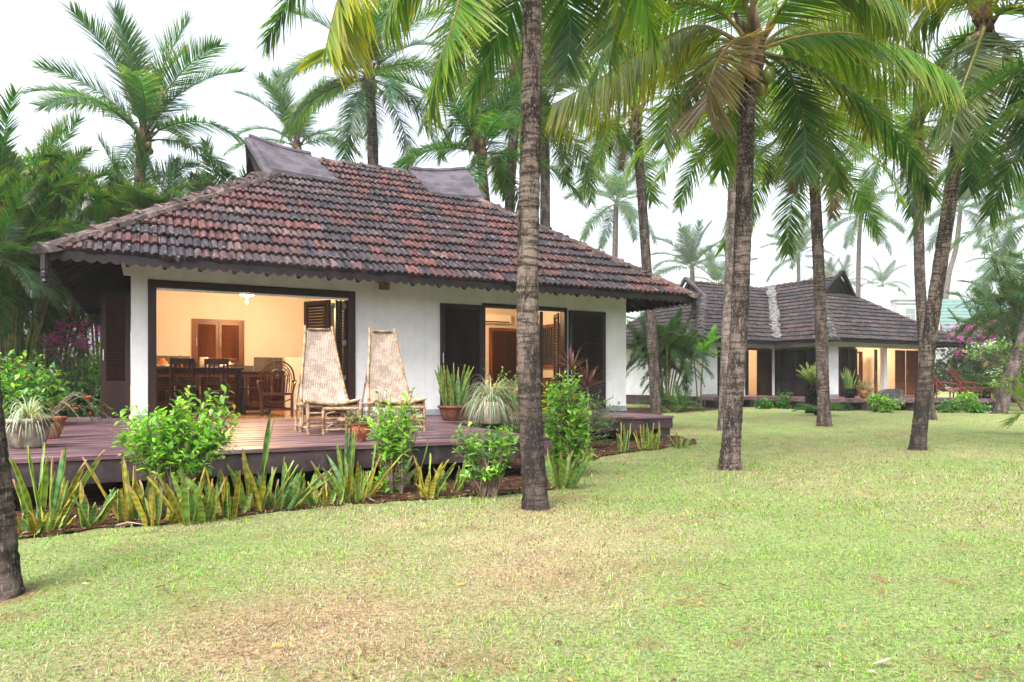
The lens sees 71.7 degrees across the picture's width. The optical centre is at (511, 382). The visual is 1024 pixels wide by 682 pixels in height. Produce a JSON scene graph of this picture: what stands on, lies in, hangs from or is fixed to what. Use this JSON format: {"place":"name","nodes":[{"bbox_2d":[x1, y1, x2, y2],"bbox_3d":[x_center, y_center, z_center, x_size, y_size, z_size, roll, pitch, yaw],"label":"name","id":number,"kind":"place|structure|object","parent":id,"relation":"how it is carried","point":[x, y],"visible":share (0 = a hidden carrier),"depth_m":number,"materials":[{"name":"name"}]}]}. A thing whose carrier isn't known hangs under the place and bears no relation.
{"place":"outdoors","nodes":[
{"label":"outdoors","id":0,"kind":"place"},
{"bbox_2d":[0,385,1023,681],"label":"lawn","id":1,"kind":"structure","parent":0,"point":[880,423],"depth_m":3.82,"materials":[{"name":"green plant"}]},
{"bbox_2d":[0,376,25,600],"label":"coconut palm","id":2,"kind":"object","parent":1,"relation":"on","point":[11,583],"visible":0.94,"depth_m":3.54,"materials":[{"name":"brown plant"}]},
{"bbox_2d":[221,65,364,160],"bbox_3d":[-9.947,-6.585,32.996,5.978,15.410,6.147,0,0,41],"label":"coconut palm","id":3,"kind":"object","parent":1,"relation":"on","point":[283,101],"visible":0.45,"depth_m":32.42,"materials":[{"name":"green plant"}]},
{"bbox_2d":[12,407,718,537],"bbox_3d":[-3.250,1.058,16.800,25.500,0.001,26.400,0,0,0],"label":"soil bed","id":4,"kind":"object","parent":1,"relation":"on","point":[92,490],"visible":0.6,"depth_m":7.12,"materials":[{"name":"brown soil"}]},
{"bbox_2d":[0,168,65,337],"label":"areca palm","id":5,"kind":"object","parent":4,"relation":"on","point":[7,252],"visible":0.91,"depth_m":12.99,"materials":[{"name":"green plant"}]},
{"bbox_2d":[0,349,70,417],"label":"shrub","id":6,"kind":"object","parent":4,"relation":"on","point":[13,386],"visible":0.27,"depth_m":10.03,"materials":[{"name":"green plant"}]},
{"bbox_2d":[16,499,76,534],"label":"snake plant","id":7,"kind":"object","parent":4,"relation":"on","point":[47,522],"visible":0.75,"depth_m":5.05,"materials":[{"name":"green plant"}]},
{"bbox_2d":[9,442,104,520],"bbox_3d":[-3.474,0.775,5.360,0.540,0.626,0.674,0,0,0],"label":"snake plant","id":8,"kind":"object","parent":4,"relation":"on","point":[58,489],"visible":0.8,"depth_m":5.31,"materials":[{"name":"green plant"}]},
{"bbox_2d":[0,83,120,326],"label":"areca palm","id":9,"kind":"object","parent":4,"relation":"on","point":[13,160],"visible":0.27,"depth_m":16.95,"materials":[{"name":"green plant"}]},
{"bbox_2d":[0,164,130,378],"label":"areca palm","id":10,"kind":"object","parent":4,"relation":"on","point":[43,227],"visible":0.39,"depth_m":15.63,"materials":[{"name":"green plant"}]},
{"bbox_2d":[0,151,130,415],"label":"areca palm","id":11,"kind":"object","parent":4,"relation":"on","point":[74,310],"visible":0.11,"depth_m":18.03,"materials":[{"name":"green plant"}]},
{"bbox_2d":[1,108,134,378],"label":"areca palm","id":12,"kind":"object","parent":4,"relation":"on","point":[87,149],"visible":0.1,"depth_m":20.00,"materials":[{"name":"green plant"}]},
{"bbox_2d":[39,315,100,416],"bbox_3d":[-11.168,-0.330,17.984,1.809,2.804,1.356,0,0,0],"label":"bougainvillea","id":13,"kind":"object","parent":4,"relation":"on","point":[76,342],"visible":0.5,"depth_m":17.90,"materials":[{"name":"green plant"}]},
{"bbox_2d":[55,347,100,416],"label":"shrub","id":14,"kind":"object","parent":4,"relation":"on","point":[92,389],"visible":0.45,"depth_m":14.02,"materials":[{"name":"green plant"}]},
{"bbox_2d":[70,480,118,528],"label":"snake plant","id":15,"kind":"object","parent":4,"relation":"on","point":[83,508],"visible":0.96,"depth_m":5.24,"materials":[{"name":"green plant"}]},
{"bbox_2d":[25,143,171,416],"bbox_3d":[-12.187,-3.208,20.946,5.373,8.562,5.371,0,0,-26],"label":"areca palm","id":16,"kind":"object","parent":4,"relation":"on","point":[119,212],"visible":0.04,"depth_m":20.09,"materials":[{"name":"green plant"}]},
{"bbox_2d":[82,453,161,521],"bbox_3d":[-2.967,0.821,5.556,0.454,0.531,0.536,0,0,22],"label":"snake plant","id":17,"kind":"object","parent":4,"relation":"on","point":[126,508],"visible":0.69,"depth_m":5.43,"materials":[{"name":"green plant"}]},
{"bbox_2d":[15,0,248,209],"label":"coconut palm","id":18,"kind":"object","parent":4,"relation":"on","point":[142,98],"visible":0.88,"depth_m":19.42,"materials":[{"name":"green plant"}]},
{"bbox_2d":[65,126,226,338],"bbox_3d":[-10.120,-3.125,21.321,6.726,8.398,6.645,0,0,0],"label":"areca palm","id":19,"kind":"object","parent":4,"relation":"on","point":[147,196],"visible":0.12,"depth_m":19.86,"materials":[{"name":"green plant"}]},
{"bbox_2d":[125,475,195,526],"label":"snake plant","id":20,"kind":"object","parent":4,"relation":"on","point":[152,504],"visible":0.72,"depth_m":5.35,"materials":[{"name":"green plant"}]},
{"bbox_2d":[107,384,241,514],"bbox_3d":[-2.714,0.541,5.722,1.056,1.067,0.477,0,0,0],"label":"shrub","id":21,"kind":"object","parent":4,"relation":"on","point":[186,449],"visible":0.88,"depth_m":5.67,"materials":[{"name":"green plant"}]},
{"bbox_2d":[147,467,223,525],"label":"snake plant","id":22,"kind":"object","parent":4,"relation":"on","point":[192,507],"visible":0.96,"depth_m":5.31,"materials":[{"name":"green plant"}]},
{"bbox_2d":[147,135,246,198],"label":"areca palm","id":23,"kind":"object","parent":4,"relation":"on","point":[217,181],"depth_m":22.02,"materials":[{"name":"green plant"}]},
{"bbox_2d":[178,467,252,520],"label":"snake plant","id":24,"kind":"object","parent":4,"relation":"on","point":[225,510],"visible":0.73,"depth_m":5.52,"materials":[{"name":"green plant"}]},
{"bbox_2d":[226,447,297,512],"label":"snake plant","id":25,"kind":"object","parent":4,"relation":"on","point":[259,498],"visible":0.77,"depth_m":5.82,"materials":[{"name":"green plant"}]},
{"bbox_2d":[260,414,275,478],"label":"snake plant","id":26,"kind":"object","parent":4,"relation":"on","point":[266,445],"visible":0.72,"depth_m":6.31,"materials":[{"name":"green plant"}]},
{"bbox_2d":[245,457,328,510],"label":"snake plant","id":27,"kind":"object","parent":4,"relation":"on","point":[293,495],"visible":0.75,"depth_m":5.91,"materials":[{"name":"green plant"}]},
{"bbox_2d":[307,481,344,507],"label":"snake plant","id":28,"kind":"object","parent":4,"relation":"on","point":[315,493],"visible":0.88,"depth_m":6.17,"materials":[{"name":"green plant"}]},
{"bbox_2d":[6,412,673,490],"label":"deck","id":29,"kind":"structure","parent":4,"relation":"on","point":[89,439],"depth_m":7.32,"materials":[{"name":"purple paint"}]},
{"bbox_2d":[3,396,63,448],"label":"potted plant","id":30,"kind":"object","parent":29,"relation":"on","point":[29,426],"visible":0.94,"depth_m":6.64,"materials":[{"name":"green plant"}]},
{"bbox_2d":[39,391,114,438],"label":"potted plant","id":31,"kind":"object","parent":29,"relation":"on","point":[62,421],"visible":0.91,"depth_m":7.90,"materials":[{"name":"green plant"}]},
{"bbox_2d":[294,325,360,433],"bbox_3d":[-2.333,-0.061,8.915,0.660,1.363,0.946,0,0,-28],"label":"cane lounger","id":32,"kind":"object","parent":29,"relation":"on","point":[321,385],"visible":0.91,"depth_m":9.11,"materials":[{"name":"beige wicker"}]},
{"bbox_2d":[344,406,374,441],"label":"potted plant","id":33,"kind":"object","parent":29,"relation":"on","point":[362,430],"visible":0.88,"depth_m":7.39,"materials":[{"name":"green plant"}]},
{"bbox_2d":[360,328,425,430],"bbox_3d":[-1.573,-0.061,9.327,0.660,1.363,0.946,0,0,-28],"label":"cane lounger","id":34,"kind":"object","parent":29,"relation":"on","point":[385,369],"visible":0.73,"depth_m":9.55,"materials":[{"name":"beige wicker"}]},
{"bbox_2d":[434,363,473,420],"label":"potted plant","id":35,"kind":"object","parent":29,"relation":"on","point":[452,409],"visible":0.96,"depth_m":11.43,"materials":[{"name":"green plant"}]},
{"bbox_2d":[458,375,518,427],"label":"potted plant","id":36,"kind":"object","parent":29,"relation":"on","point":[489,411],"visible":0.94,"depth_m":10.42,"materials":[{"name":"green plant"}]},
{"bbox_2d":[340,417,355,486],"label":"snake plant","id":37,"kind":"object","parent":4,"relation":"on","point":[350,451],"visible":0.47,"depth_m":6.86,"materials":[{"name":"green plant"}]},
{"bbox_2d":[310,440,402,503],"bbox_3d":[-1.428,0.808,6.302,0.687,0.562,0.609,0,0,41],"label":"snake plant","id":38,"kind":"object","parent":4,"relation":"on","point":[353,486],"visible":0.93,"depth_m":6.29,"materials":[{"name":"green plant"}]},
{"bbox_2d":[30,134,699,422],"bbox_3d":[-3.245,-2.063,15.971,11.714,6.266,9.068,0,0,-28],"label":"bungalow","id":39,"kind":"object","parent":4,"relation":"on","point":[420,260],"visible":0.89,"depth_m":13.15,"materials":[{"name":"tile"}]},
{"bbox_2d":[165,358,194,416],"bbox_3d":[-5.866,0.095,12.532,0.420,1.020,0.490,0,0,-33],"label":"dining chair","id":40,"kind":"object","parent":39,"relation":"on","point":[179,361],"visible":0.93,"depth_m":12.38,"materials":[{"name":"brown wood"}]},
{"bbox_2d":[157,367,244,413],"bbox_3d":[-6.005,0.165,13.543,1.600,0.880,0.750,0,0,-28],"label":"dining table","id":41,"kind":"object","parent":39,"relation":"on","point":[166,370],"visible":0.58,"depth_m":13.44,"materials":[{"name":"brown wood"}]},
{"bbox_2d":[204,359,228,415],"bbox_3d":[-5.318,0.095,12.763,0.420,1.020,0.490,0,0,-22],"label":"dining chair","id":42,"kind":"object","parent":39,"relation":"on","point":[223,362],"visible":0.88,"depth_m":12.57,"materials":[{"name":"brown wood"}]},
{"bbox_2d":[192,318,243,365],"bbox_3d":[-6.400,-0.870,15.462,1.060,1.000,0.083,0,0,-28],"label":"window frame","id":43,"kind":"structure","parent":39,"relation":"in","point":[204,331],"depth_m":15.44,"materials":[{"name":"brown wood"}]},
{"bbox_2d":[158,371,284,408],"bbox_3d":[-6.042,0.150,15.327,3.350,0.780,0.616,0,0,-28],"label":"kitchen counter","id":44,"kind":"object","parent":39,"relation":"on","point":[250,379],"visible":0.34,"depth_m":15.05,"materials":[{"name":"wood"}]},
{"bbox_2d":[198,374,221,407],"bbox_3d":[-6.321,0.187,14.868,0.460,0.705,0.062,0,0,-28],"label":"cabinet door","id":45,"kind":"structure","parent":44,"relation":"in","point":[201,379],"depth_m":14.86,"materials":[{"name":"brown wood"}]},
{"bbox_2d":[247,375,268,406],"bbox_3d":[-5.482,0.187,15.308,0.460,0.705,0.062,0,0,-28],"label":"cabinet door","id":46,"kind":"structure","parent":44,"relation":"in","point":[251,379],"depth_m":15.27,"materials":[{"name":"brown wood"}]},
{"bbox_2d":[256,360,296,415],"bbox_3d":[-4.319,0.097,13.042,0.699,1.016,0.694,0,0,-16],"label":"cane armchair","id":47,"kind":"object","parent":39,"relation":"on","point":[262,399],"visible":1,"depth_m":13.18,"materials":[{"name":"wicker"}]},
{"bbox_2d":[282,357,303,409],"bbox_3d":[-4.825,0.030,15.708,0.440,1.150,0.510,0,0,-28],"label":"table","id":48,"kind":"object","parent":39,"relation":"on","point":[294,363],"visible":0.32,"depth_m":15.49,"materials":[{"name":"wood"}]},
{"bbox_2d":[304,300,330,415],"bbox_3d":[-3.443,-0.425,12.523,0.620,2.030,0.040,0,0,30],"label":"door leaf","id":49,"kind":"structure","parent":39,"relation":"in","point":[311,308],"depth_m":12.51,"materials":[{"name":"brown wood"}]},
{"bbox_2d":[440,303,483,411],"bbox_3d":[-0.932,-0.455,13.340,0.880,2.030,0.066,0,0,-28],"label":"door leaf","id":50,"kind":"structure","parent":39,"relation":"in","point":[461,325],"depth_m":13.36,"materials":[{"name":"black wood"}]},
{"bbox_2d":[493,331,515,386],"bbox_3d":[-0.214,-0.375,18.716,0.700,1.950,0.061,0,0,-28],"label":"inner door","id":51,"kind":"structure","parent":39,"relation":"in","point":[504,342],"depth_m":18.70,"materials":[{"name":"brown wood"}]},
{"bbox_2d":[543,323,559,367],"bbox_3d":[0.841,-0.890,17.694,0.064,1.080,1.250,0,0,-28],"label":"window frame","id":52,"kind":"structure","parent":39,"relation":"in","point":[549,327],"depth_m":17.53,"materials":[{"name":"brown wood"}]},
{"bbox_2d":[553,313,558,394],"bbox_3d":[0.930,-0.420,14.873,0.046,2.020,0.500,0,0,-7],"label":"door leaf","id":53,"kind":"structure","parent":39,"relation":"in","point":[555,317],"depth_m":14.87,"materials":[{"name":"brown wood"}]},
{"bbox_2d":[568,310,605,408],"bbox_3d":[1.560,-0.455,14.663,0.900,2.030,0.038,0,0,-28],"label":"door leaf","id":54,"kind":"structure","parent":39,"relation":"in","point":[586,329],"depth_m":14.68,"materials":[{"name":"black wood"}]},
{"bbox_2d":[272,0,472,170],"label":"coconut palm","id":55,"kind":"object","parent":4,"relation":"on","point":[323,94],"visible":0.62,"depth_m":23.35,"materials":[{"name":"green plant"}]},
{"bbox_2d":[357,387,425,493],"bbox_3d":[-1.141,0.603,6.753,0.580,1.114,0.446,0,0,25],"label":"shrub","id":56,"kind":"object","parent":4,"relation":"on","point":[392,448],"visible":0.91,"depth_m":6.71,"materials":[{"name":"green plant"}]},
{"bbox_2d":[413,453,455,499],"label":"snake plant","id":57,"kind":"object","parent":4,"relation":"on","point":[436,484],"visible":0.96,"depth_m":6.51,"materials":[{"name":"green plant"}]},
{"bbox_2d":[369,24,594,223],"bbox_3d":[-1.003,-4.280,19.754,5.860,10.803,6.230,0,0,-44],"label":"coconut palm","id":58,"kind":"object","parent":4,"relation":"on","point":[482,162],"visible":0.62,"depth_m":19.51,"materials":[{"name":"green plant"}]},
{"bbox_2d":[451,421,519,497],"bbox_3d":[-0.242,0.724,6.531,0.669,0.710,0.427,0,0,0],"label":"shrub","id":59,"kind":"object","parent":4,"relation":"on","point":[488,477],"visible":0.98,"depth_m":6.50,"materials":[{"name":"green plant"}]},
{"bbox_2d":[474,359,542,433],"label":"shrub","id":60,"kind":"object","parent":4,"relation":"on","point":[480,425],"visible":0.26,"depth_m":10.65,"materials":[{"name":"green plant"}]},
{"bbox_2d":[412,0,609,211],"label":"coconut palm","id":61,"kind":"object","parent":4,"relation":"on","point":[513,139],"visible":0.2,"depth_m":21.91,"materials":[{"name":"green plant"}]},
{"bbox_2d":[457,0,637,226],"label":"coconut palm","id":62,"kind":"object","parent":4,"relation":"on","point":[559,87],"visible":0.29,"depth_m":23.97,"materials":[{"name":"green plant"}]},
{"bbox_2d":[545,448,590,489],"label":"snake plant","id":63,"kind":"object","parent":4,"relation":"on","point":[569,477],"visible":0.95,"depth_m":7.07,"materials":[{"name":"green plant"}]},
{"bbox_2d":[541,366,601,472],"bbox_3d":[0.617,0.445,8.098,0.650,1.269,0.652,0,0,-43],"label":"shrub","id":64,"kind":"object","parent":4,"relation":"on","point":[566,421],"visible":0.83,"depth_m":8.03,"materials":[{"name":"green plant"}]},
{"bbox_2d":[543,389,623,446],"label":"shrub","id":65,"kind":"object","parent":4,"relation":"on","point":[602,422],"visible":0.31,"depth_m":11.24,"materials":[{"name":"green plant"}]},
{"bbox_2d":[633,423,660,449],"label":"snake plant","id":66,"kind":"object","parent":4,"relation":"on","point":[649,440],"visible":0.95,"depth_m":11.17,"materials":[{"name":"green plant"}]},
{"bbox_2d":[562,5,734,412],"bbox_3d":[4.122,-5.557,25.057,7.325,13.388,7.169,0,0,0],"label":"coconut palm","id":67,"kind":"object","parent":4,"relation":"on","point":[642,185],"visible":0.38,"depth_m":24.86,"materials":[{"name":"green plant"}]},
{"bbox_2d":[635,380,704,412],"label":"shrub","id":68,"kind":"object","parent":4,"relation":"on","point":[681,401],"visible":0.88,"depth_m":25.14,"materials":[{"name":"green plant"}]},
{"bbox_2d":[626,304,719,410],"bbox_3d":[5.880,-0.903,26.204,4.366,3.961,4.202,0,0,0],"label":"areca palm","id":69,"kind":"object","parent":4,"relation":"on","point":[672,351],"visible":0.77,"depth_m":25.83,"materials":[{"name":"green plant"}]},
{"bbox_2d":[254,0,675,510],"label":"coconut palm","id":70,"kind":"object","parent":1,"relation":"on","point":[346,25],"visible":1,"depth_m":5.95,"materials":[{"name":"green plant"}]},
{"bbox_2d":[5,431,1022,681],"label":"leaf scraps","id":71,"kind":"object","parent":1,"relation":"on","point":[591,659],"visible":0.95,"depth_m":3.04,"materials":[{"name":"brown plant"}]},
{"bbox_2d":[561,133,669,257],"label":"coconut palm","id":72,"kind":"object","parent":1,"relation":"on","point":[619,191],"visible":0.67,"depth_m":90.75,"materials":[{"name":"green plant"}]},
{"bbox_2d":[651,219,725,280],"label":"coconut palm","id":73,"kind":"object","parent":1,"relation":"on","point":[688,251],"visible":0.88,"depth_m":108.73,"materials":[{"name":"green plant"}]},
{"bbox_2d":[682,325,721,406],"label":"areca palm","id":74,"kind":"object","parent":1,"relation":"on","point":[705,346],"visible":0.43,"depth_m":29.03,"materials":[{"name":"green plant"}]},
{"bbox_2d":[678,247,759,283],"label":"coconut palm","id":75,"kind":"object","parent":1,"relation":"on","point":[716,274],"visible":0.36,"depth_m":120.12,"materials":[{"name":"green plant"}]},
{"bbox_2d":[622,0,833,430],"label":"coconut palm","id":76,"kind":"object","parent":1,"relation":"on","point":[727,288],"visible":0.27,"depth_m":15.74,"materials":[{"name":"green plant"}]},
{"bbox_2d":[543,0,967,470],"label":"coconut palm","id":77,"kind":"object","parent":1,"relation":"on","point":[882,22],"visible":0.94,"depth_m":8.61,"materials":[{"name":"green plant"}]},
{"bbox_2d":[759,210,834,283],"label":"coconut palm","id":78,"kind":"object","parent":1,"relation":"on","point":[806,234],"visible":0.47,"depth_m":129.67,"materials":[{"name":"green plant"}]},
{"bbox_2d":[626,270,968,406],"bbox_3d":[12.417,-2.117,34.791,13.965,6.374,11.788,0,0,-28],"label":"bungalow","id":79,"kind":"object","parent":1,"relation":"on","point":[879,344],"visible":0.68,"depth_m":32.24,"materials":[{"name":"tile"}]},
{"bbox_2d":[757,350,771,394],"bbox_3d":[11.475,-0.435,32.220,0.920,2.050,0.051,0,0,-28],"label":"door leaf","id":80,"kind":"structure","parent":79,"relation":"in","point":[764,357],"depth_m":32.21,"materials":[{"name":"brown wood"}]},
{"bbox_2d":[783,350,794,394],"bbox_3d":[12.482,-0.435,31.888,0.056,2.050,0.660,0,0,-28],"label":"door leaf","id":81,"kind":"structure","parent":79,"relation":"in","point":[788,371],"depth_m":31.90,"materials":[{"name":"black wood"}]},
{"bbox_2d":[795,349,807,395],"bbox_3d":[12.800,-0.435,31.294,0.056,2.050,0.660,0,0,-28],"label":"door leaf","id":82,"kind":"structure","parent":79,"relation":"in","point":[800,382],"depth_m":31.33,"materials":[{"name":"black wood"}]},
{"bbox_2d":[895,350,904,394],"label":"door leaf","id":83,"kind":"structure","parent":79,"relation":"in","point":[899,354],"depth_m":32.29,"materials":[{"name":"brown wood"}]},
{"bbox_2d":[906,350,918,394],"bbox_3d":[18.433,-0.435,32.629,0.791,2.050,0.073,0,0,-26],"label":"door leaf","id":84,"kind":"structure","parent":79,"relation":"in","point":[912,357],"depth_m":32.59,"materials":[{"name":"wood"}]},
{"bbox_2d":[796,362,816,413],"bbox_3d":[10.373,0.191,24.459,1.086,1.797,1.251,0,0,22],"label":"cycad","id":85,"kind":"object","parent":1,"relation":"on","point":[810,395],"visible":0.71,"depth_m":24.28,"materials":[{"name":"green plant"}]},
{"bbox_2d":[692,16,959,426],"bbox_3d":[7.524,-3.611,17.237,5.706,9.476,6.450,0,0,45],"label":"coconut palm","id":86,"kind":"object","parent":1,"relation":"on","point":[823,418],"visible":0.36,"depth_m":17.23,"materials":[{"name":"green plant"}]},
{"bbox_2d":[698,396,1010,410],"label":"terrace","id":87,"kind":"structure","parent":1,"relation":"on","point":[858,403],"depth_m":27.10,"materials":[{"name":"purple paint"}]},
{"bbox_2d":[822,167,905,296],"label":"coconut palm","id":88,"kind":"object","parent":1,"relation":"on","point":[852,234],"visible":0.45,"depth_m":114.70,"materials":[{"name":"green plant"}]},
{"bbox_2d":[863,256,910,295],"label":"coconut palm","id":89,"kind":"object","parent":1,"relation":"on","point":[883,274],"visible":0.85,"depth_m":203.93,"materials":[{"name":"green plant"}]},
{"bbox_2d":[781,0,1023,449],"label":"coconut palm","id":90,"kind":"object","parent":1,"relation":"on","point":[980,41],"visible":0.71,"depth_m":11.15,"materials":[{"name":"green plant"}]},
{"bbox_2d":[853,287,971,330],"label":"villa","id":91,"kind":"object","parent":1,"relation":"on","point":[886,297],"visible":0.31,"depth_m":150.00,"materials":[{"name":"paint"}]},
{"bbox_2d":[820,19,1012,419],"bbox_3d":[11.553,-4.196,20.241,5.834,10.670,6.035,0,0,-37],"label":"coconut palm","id":92,"kind":"object","parent":1,"relation":"on","point":[919,273],"visible":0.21,"depth_m":20.18,"materials":[{"name":"green plant"}]},
{"bbox_2d":[869,0,1023,252],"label":"coconut palm","id":93,"kind":"object","parent":1,"relation":"on","point":[1005,180],"visible":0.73,"depth_m":10.71,"materials":[{"name":"green plant"}]},
{"bbox_2d":[904,166,1017,330],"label":"coconut palm","id":94,"kind":"object","parent":1,"relation":"on","point":[964,197],"visible":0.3,"depth_m":104.83,"materials":[{"name":"green plant"}]},
{"bbox_2d":[936,320,1008,391],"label":"bougainvillea","id":95,"kind":"object","parent":1,"relation":"on","point":[960,337],"visible":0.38,"depth_m":33.82,"materials":[{"name":"pink plant"}]},
{"bbox_2d":[931,162,1023,292],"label":"coconut palm","id":96,"kind":"object","parent":1,"relation":"on","point":[1011,220],"visible":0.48,"depth_m":68.28,"materials":[{"name":"green plant"}]},
{"bbox_2d":[934,347,1022,397],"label":"bush","id":97,"kind":"object","parent":1,"relation":"on","point":[961,363],"visible":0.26,"depth_m":31.87,"materials":[{"name":"green plant"}]},
{"bbox_2d":[934,284,1023,397],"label":"tree","id":98,"kind":"object","parent":1,"relation":"on","point":[992,307],"visible":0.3,"depth_m":35.84,"materials":[{"name":"green plant"}]},
{"bbox_2d":[952,251,1023,362],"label":"areca palm","id":99,"kind":"object","parent":1,"relation":"on","point":[1013,297],"visible":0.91,"depth_m":30.39,"materials":[{"name":"green plant"}]},
{"bbox_2d":[960,83,1023,413],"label":"coconut palm","id":100,"kind":"object","parent":1,"relation":"on","point":[1003,398],"visible":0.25,"depth_m":24.07,"materials":[{"name":"green plant"}]},
{"bbox_2d":[963,336,1023,410],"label":"bush","id":101,"kind":"object","parent":1,"relation":"on","point":[1001,361],"visible":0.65,"depth_m":26.12,"materials":[{"name":"green plant"}]},
{"bbox_2d":[963,223,1023,294],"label":"coconut palm","id":102,"kind":"object","parent":1,"relation":"on","point":[986,274],"visible":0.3,"depth_m":125.99,"materials":[{"name":"green plant"}]},
{"bbox_2d":[983,342,1023,427],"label":"young palm","id":103,"kind":"object","parent":1,"relation":"on","point":[1018,413],"visible":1,"depth_m":14.36,"materials":[{"name":"green plant"}]},
{"bbox_2d":[0,0,1023,384],"label":"sky","id":104,"kind":"structure","parent":0,"point":[28,28],"materials":[{"name":"white"}]},
{"bbox_2d":[935,299,1008,391],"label":"pavilion","id":105,"kind":"structure","parent":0,"point":[960,311],"depth_m":84.00,"materials":[{"name":"white paint"}]},
{"bbox_2d":[945,366,1021,397],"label":"bush","id":106,"kind":"object","parent":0,"point":[985,392],"visible":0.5,"depth_m":28.50,"materials":[{"name":"green plant"}]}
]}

